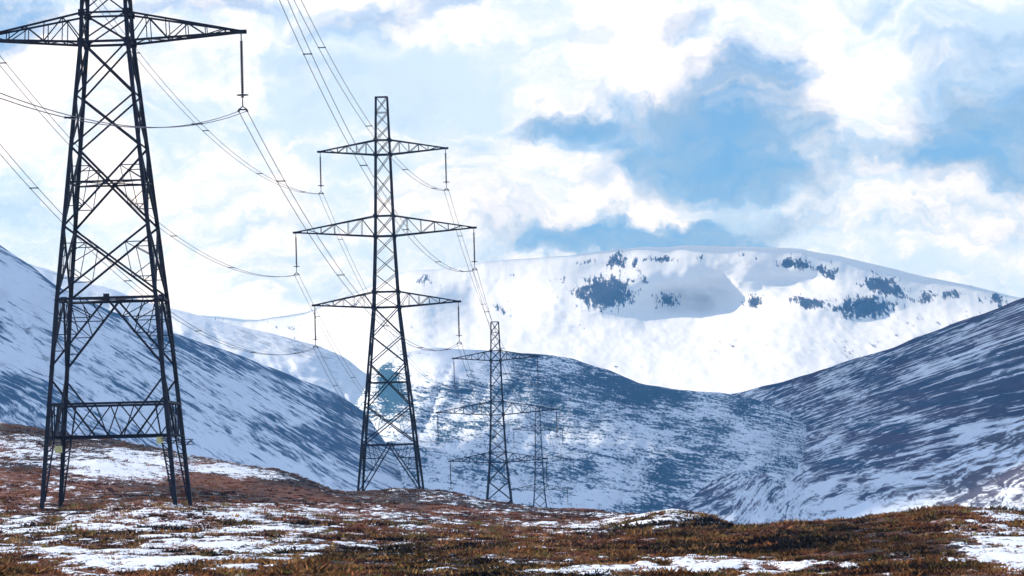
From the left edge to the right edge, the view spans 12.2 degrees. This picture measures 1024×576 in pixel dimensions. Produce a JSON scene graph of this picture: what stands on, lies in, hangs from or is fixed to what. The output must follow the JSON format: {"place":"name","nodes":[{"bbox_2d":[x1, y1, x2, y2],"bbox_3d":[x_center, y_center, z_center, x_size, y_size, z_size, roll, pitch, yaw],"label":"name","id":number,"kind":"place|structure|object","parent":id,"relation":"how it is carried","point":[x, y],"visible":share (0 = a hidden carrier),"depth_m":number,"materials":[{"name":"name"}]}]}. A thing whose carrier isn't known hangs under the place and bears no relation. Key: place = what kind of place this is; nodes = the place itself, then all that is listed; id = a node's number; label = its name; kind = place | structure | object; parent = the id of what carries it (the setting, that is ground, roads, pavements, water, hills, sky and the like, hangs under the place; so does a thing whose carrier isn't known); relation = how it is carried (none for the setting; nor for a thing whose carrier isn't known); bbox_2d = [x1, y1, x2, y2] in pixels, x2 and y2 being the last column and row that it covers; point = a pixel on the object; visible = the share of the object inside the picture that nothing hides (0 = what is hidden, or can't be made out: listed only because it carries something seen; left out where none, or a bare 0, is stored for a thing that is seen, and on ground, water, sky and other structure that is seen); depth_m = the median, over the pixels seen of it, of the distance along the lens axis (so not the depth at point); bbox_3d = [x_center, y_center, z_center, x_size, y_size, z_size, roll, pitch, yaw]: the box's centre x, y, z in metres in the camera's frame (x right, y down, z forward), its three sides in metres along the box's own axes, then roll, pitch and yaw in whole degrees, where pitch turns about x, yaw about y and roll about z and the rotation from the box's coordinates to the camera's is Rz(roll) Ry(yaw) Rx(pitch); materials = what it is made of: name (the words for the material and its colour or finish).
{"place":"outdoors","nodes":[
{"label":"outdoors","id":0,"kind":"place"},
{"bbox_2d":[28,263,365,404],"bbox_3d":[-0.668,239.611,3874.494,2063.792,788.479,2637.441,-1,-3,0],"label":"pale hill","id":1,"kind":"structure","parent":0,"point":[307,366],"depth_m":4213.10,"materials":[{"name":"white snow"}]},
{"bbox_2d":[0,245,402,491],"bbox_3d":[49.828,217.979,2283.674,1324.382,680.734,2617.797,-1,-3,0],"label":"hill","id":2,"kind":"structure","parent":0,"point":[237,408],"depth_m":2283.52,"materials":[{"name":"white snow"}]},
{"bbox_2d":[0,422,1023,575],"bbox_3d":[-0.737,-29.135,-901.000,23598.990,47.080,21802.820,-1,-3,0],"label":"ground","id":3,"kind":"structure","parent":0,"point":[138,471],"depth_m":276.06,"materials":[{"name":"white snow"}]},
{"bbox_2d":[0,0,247,509],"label":"electricity pylon","id":4,"kind":"object","parent":3,"relation":"on","point":[146,173],"visible":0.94,"depth_m":295.99,"materials":[{"name":"metal"}]},
{"bbox_2d":[0,144,449,489],"bbox_3d":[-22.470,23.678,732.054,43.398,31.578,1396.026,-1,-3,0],"label":"power line","id":5,"kind":"object","parent":4,"relation":"hanging from","point":[36,187],"visible":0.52,"depth_m":410.78,"materials":[{"name":"metal"}]},
{"bbox_2d":[0,56,502,492],"bbox_3d":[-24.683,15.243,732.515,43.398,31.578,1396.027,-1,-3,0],"label":"power line","id":6,"kind":"object","parent":4,"relation":"hanging from","point":[231,267],"visible":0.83,"depth_m":460.07,"materials":[{"name":"metal"}]},
{"bbox_2d":[0,93,568,507],"bbox_3d":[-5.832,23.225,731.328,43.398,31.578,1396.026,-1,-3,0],"label":"power line","id":7,"kind":"object","parent":4,"relation":"hanging from","point":[277,181],"visible":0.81,"depth_m":308.50,"materials":[{"name":"metal"}]},
{"bbox_2d":[92,0,512,454],"bbox_3d":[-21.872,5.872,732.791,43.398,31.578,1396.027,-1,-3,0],"label":"power line","id":8,"kind":"object","parent":4,"relation":"hanging from","point":[275,183],"visible":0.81,"depth_m":476.64,"materials":[{"name":"metal"}]},
{"bbox_2d":[279,0,574,489],"bbox_3d":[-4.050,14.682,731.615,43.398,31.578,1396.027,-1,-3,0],"label":"power line","id":9,"kind":"object","parent":4,"relation":"hanging from","point":[398,215],"visible":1,"depth_m":399.10,"materials":[{"name":"metal"}]},
{"bbox_2d":[294,0,563,451],"bbox_3d":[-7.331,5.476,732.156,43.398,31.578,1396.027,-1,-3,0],"label":"power line","id":10,"kind":"object","parent":4,"relation":"hanging from","point":[413,178],"visible":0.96,"depth_m":477.94,"materials":[{"name":"metal"}]},
{"bbox_2d":[293,96,477,490],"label":"electricity pylon","id":11,"kind":"object","parent":3,"relation":"on","point":[399,306],"visible":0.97,"depth_m":555.40,"materials":[{"name":"metal"}]},
{"bbox_2d":[436,321,558,502],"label":"electricity pylon","id":12,"kind":"object","parent":3,"relation":"on","point":[491,415],"visible":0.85,"depth_m":832.40,"materials":[{"name":"metal"}]},
{"bbox_2d":[0,503,1023,575],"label":"scrub","id":13,"kind":"object","parent":3,"relation":"on","point":[697,540],"visible":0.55,"depth_m":158.65,"materials":[{"name":"brown plant"}]},
{"bbox_2d":[0,424,1023,575],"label":"heather","id":14,"kind":"object","parent":3,"relation":"on","point":[402,510],"visible":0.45,"depth_m":259.61,"materials":[{"name":"brown plant"}]},
{"bbox_2d":[503,408,574,507],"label":"electricity pylon","id":15,"kind":"object","parent":3,"relation":"on","point":[541,462],"visible":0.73,"depth_m":1428.64,"materials":[{"name":"metal"}]},
{"bbox_2d":[0,0,1023,319],"label":"sky","id":16,"kind":"structure","parent":0,"point":[886,133],"materials":[{"name":"white"}]},
{"bbox_2d":[355,348,806,513],"bbox_3d":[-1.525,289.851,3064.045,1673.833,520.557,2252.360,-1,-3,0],"label":"hill","id":17,"kind":"structure","parent":0,"point":[631,446],"depth_m":2918.96,"materials":[{"name":"snow"}]},
{"bbox_2d":[200,245,1020,393],"bbox_3d":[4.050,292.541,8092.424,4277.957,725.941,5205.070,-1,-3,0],"label":"mountain","id":18,"kind":"structure","parent":0,"point":[727,319],"depth_m":7997.14,"materials":[{"name":"white snow"}]},
{"bbox_2d":[668,298,1023,524],"bbox_3d":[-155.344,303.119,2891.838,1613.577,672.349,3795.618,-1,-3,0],"label":"hill","id":19,"kind":"structure","parent":0,"point":[880,423],"depth_m":2690.50,"materials":[{"name":"snow"}]},
{"bbox_2d":[812,416,1023,521],"bbox_3d":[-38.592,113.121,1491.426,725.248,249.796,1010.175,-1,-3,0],"label":"hill spur","id":20,"kind":"structure","parent":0,"point":[987,471],"depth_m":1558.10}
]}

